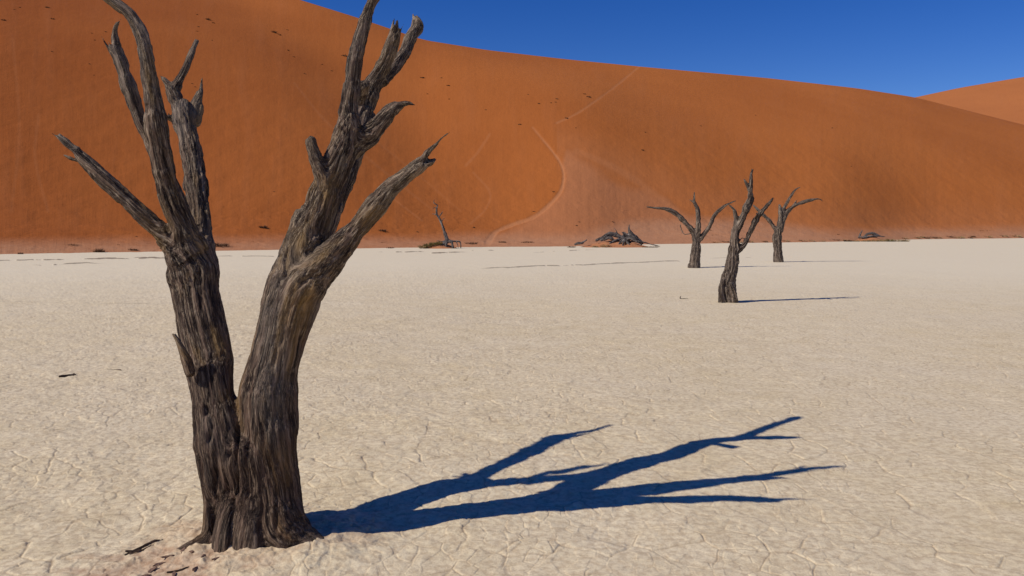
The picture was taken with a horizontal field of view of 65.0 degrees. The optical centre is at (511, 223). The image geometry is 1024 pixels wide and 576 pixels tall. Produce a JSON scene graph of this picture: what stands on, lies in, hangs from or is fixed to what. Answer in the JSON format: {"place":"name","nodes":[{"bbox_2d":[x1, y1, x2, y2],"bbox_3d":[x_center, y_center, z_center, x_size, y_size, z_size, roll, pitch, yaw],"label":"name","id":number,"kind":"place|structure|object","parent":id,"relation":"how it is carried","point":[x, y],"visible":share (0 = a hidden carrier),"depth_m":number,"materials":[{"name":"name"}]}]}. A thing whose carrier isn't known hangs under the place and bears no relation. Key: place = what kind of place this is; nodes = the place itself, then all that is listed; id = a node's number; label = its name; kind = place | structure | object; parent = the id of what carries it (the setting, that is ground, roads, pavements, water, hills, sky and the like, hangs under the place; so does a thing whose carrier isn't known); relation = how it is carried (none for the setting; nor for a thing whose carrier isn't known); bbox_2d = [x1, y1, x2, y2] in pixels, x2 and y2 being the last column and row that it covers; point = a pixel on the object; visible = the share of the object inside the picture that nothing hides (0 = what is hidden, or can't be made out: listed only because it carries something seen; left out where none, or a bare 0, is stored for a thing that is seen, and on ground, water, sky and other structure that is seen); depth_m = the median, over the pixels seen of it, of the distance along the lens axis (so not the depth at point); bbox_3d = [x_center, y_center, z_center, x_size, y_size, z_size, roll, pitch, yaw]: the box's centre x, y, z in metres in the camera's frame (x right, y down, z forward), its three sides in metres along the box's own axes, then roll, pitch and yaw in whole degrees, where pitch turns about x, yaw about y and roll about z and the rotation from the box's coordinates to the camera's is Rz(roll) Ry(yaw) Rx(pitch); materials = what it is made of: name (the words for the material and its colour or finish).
{"place":"outdoors","nodes":[
{"label":"outdoors","id":0,"kind":"place"},
{"bbox_2d":[0,238,1023,575],"bbox_3d":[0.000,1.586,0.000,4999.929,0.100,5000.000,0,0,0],"label":"ground","id":1,"kind":"structure","parent":0,"point":[828,408],"depth_m":6.74,"materials":[{"name":"soil"}]},
{"bbox_2d":[59,373,75,376],"bbox_3d":[-4.696,1.599,8.483,0.040,0.039,0.173,0,0,41],"label":"stick","id":2,"kind":"object","parent":1,"relation":"on","point":[73,374],"visible":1,"depth_m":8.47,"materials":[{"name":"brown wood"}]},
{"bbox_2d":[125,549,143,551],"bbox_3d":[-1.844,1.596,3.921,0.084,0.016,0.015,0,0,-14],"label":"stick","id":3,"kind":"object","parent":1,"relation":"on","point":[134,550],"visible":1,"depth_m":3.92,"materials":[{"name":"brown wood"}]},
{"bbox_2d":[124,539,162,555],"bbox_3d":[-1.807,1.590,3.958,0.035,0.031,0.200,0,0,40],"label":"stick","id":4,"kind":"object","parent":1,"relation":"on","point":[144,545],"visible":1,"depth_m":3.95,"materials":[{"name":"brown wood"}]},
{"bbox_2d":[152,562,165,566],"bbox_3d":[-1.655,1.598,3.776,0.068,0.015,0.020,3,1,-37],"label":"bark chip","id":5,"kind":"object","parent":1,"relation":"on","point":[157,564],"visible":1,"depth_m":3.77,"materials":[{"name":"wood"}]},
{"bbox_2d":[167,566,188,572],"bbox_3d":[-1.535,1.594,3.698,0.103,0.014,0.014,0,0,-28],"label":"twig","id":6,"kind":"object","parent":1,"relation":"on","point":[177,570],"visible":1,"depth_m":3.69,"materials":[{"name":"brown wood"}]},
{"bbox_2d":[52,0,449,552],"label":"dead tree","id":7,"kind":"object","parent":1,"relation":"on","point":[244,445],"visible":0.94,"depth_m":4.00,"materials":[{"name":"brown wood"}]},
{"bbox_2d":[428,244,455,248],"bbox_3d":[-4.685,1.466,52.789,3.160,0.440,1.706,0,0,0],"label":"sand mound","id":8,"kind":"object","parent":1,"relation":"on","point":[439,246],"visible":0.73,"depth_m":52.38,"materials":[{"name":"orange sand"}]},
{"bbox_2d":[433,199,460,247],"bbox_3d":[-4.303,0.046,52.690,1.949,3.323,0.627,0,0,0],"label":"dead tree","id":9,"kind":"object","parent":8,"relation":"on","point":[446,241],"visible":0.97,"depth_m":52.78,"materials":[{"name":"grey wood"}]},
{"bbox_2d":[574,239,586,244],"bbox_3d":[4.775,1.272,55.784,0.902,0.428,0.188,0,0,0],"label":"log","id":10,"kind":"object","parent":1,"relation":"on","point":[578,243],"visible":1,"depth_m":55.73,"materials":[{"name":"grey wood"}]},
{"bbox_2d":[582,240,647,247],"bbox_3d":[7.216,1.374,55.785,6.544,0.614,3.870,0,0,0],"label":"sand mound","id":11,"kind":"object","parent":1,"relation":"on","point":[626,245],"visible":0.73,"depth_m":55.07,"materials":[{"name":"orange sand"}]},
{"bbox_2d":[595,224,657,245],"bbox_3d":[8.009,0.800,55.393,4.454,1.595,1.230,0,0,0],"label":"fallen tree","id":12,"kind":"object","parent":11,"relation":"on","point":[625,237],"visible":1,"depth_m":55.63,"materials":[{"name":"grey wood"}]},
{"bbox_2d":[647,192,735,267],"bbox_3d":[6.558,0.246,29.391,3.302,2.837,0.459,0,0,0],"label":"dead tree","id":13,"kind":"object","parent":1,"relation":"on","point":[697,235],"visible":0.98,"depth_m":29.33,"materials":[{"name":"wood"}]},
{"bbox_2d":[718,169,773,302],"bbox_3d":[4.735,0.263,16.305,1.158,2.794,0.420,0,0,0],"label":"dead tree","id":14,"kind":"object","parent":1,"relation":"on","point":[727,290],"visible":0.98,"depth_m":16.26,"materials":[{"name":"wood"}]},
{"bbox_2d":[753,187,821,261],"bbox_3d":[11.531,0.057,33.602,2.950,3.214,0.413,0,0,0],"label":"dead tree","id":15,"kind":"object","parent":1,"relation":"on","point":[783,213],"visible":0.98,"depth_m":33.52,"materials":[{"name":"wood"}]},
{"bbox_2d":[856,237,882,240],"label":"sand mound","id":16,"kind":"object","parent":1,"relation":"on","point":[869,238],"visible":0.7,"depth_m":74.03,"materials":[{"name":"orange sand"}]},
{"bbox_2d":[858,230,884,238],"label":"fallen tree","id":17,"kind":"object","parent":16,"relation":"on","point":[871,234],"visible":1,"depth_m":74.27,"materials":[{"name":"grey wood"}]},
{"bbox_2d":[0,0,1023,253],"bbox_3d":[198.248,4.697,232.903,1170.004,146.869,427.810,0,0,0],"label":"dune","id":18,"kind":"structure","parent":0,"point":[640,140],"depth_m":83.01,"materials":[{"name":"orange sand"}]},
{"bbox_2d":[92,248,105,251],"bbox_3d":[-23.257,1.458,45.197,1.013,0.293,0.761,0,0,0],"label":"shrub","id":19,"kind":"object","parent":18,"relation":"on","point":[99,250],"visible":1,"depth_m":45.12,"materials":[{"name":"plant"}]},
{"bbox_2d":[215,241,228,246],"bbox_3d":[-18.068,1.236,49.687,1.837,0.333,1.395,0,0,0],"label":"shrub","id":20,"kind":"object","parent":18,"relation":"on","point":[222,245],"visible":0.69,"depth_m":49.65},
{"bbox_2d":[484,66,638,245],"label":"path","id":21,"kind":"structure","parent":0,"point":[489,239],"depth_m":71.96,"materials":[{"name":"orange sand"}]},
{"bbox_2d":[302,0,1023,96],"label":"sky","id":22,"kind":"structure","parent":0,"point":[912,48],"materials":[{"name":"blue"}]},
{"bbox_2d":[915,77,1023,124],"bbox_3d":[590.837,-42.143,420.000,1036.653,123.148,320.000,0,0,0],"label":"dune","id":23,"kind":"structure","parent":0,"point":[1003,99],"depth_m":397.28,"materials":[{"name":"orange sand"}]}
]}

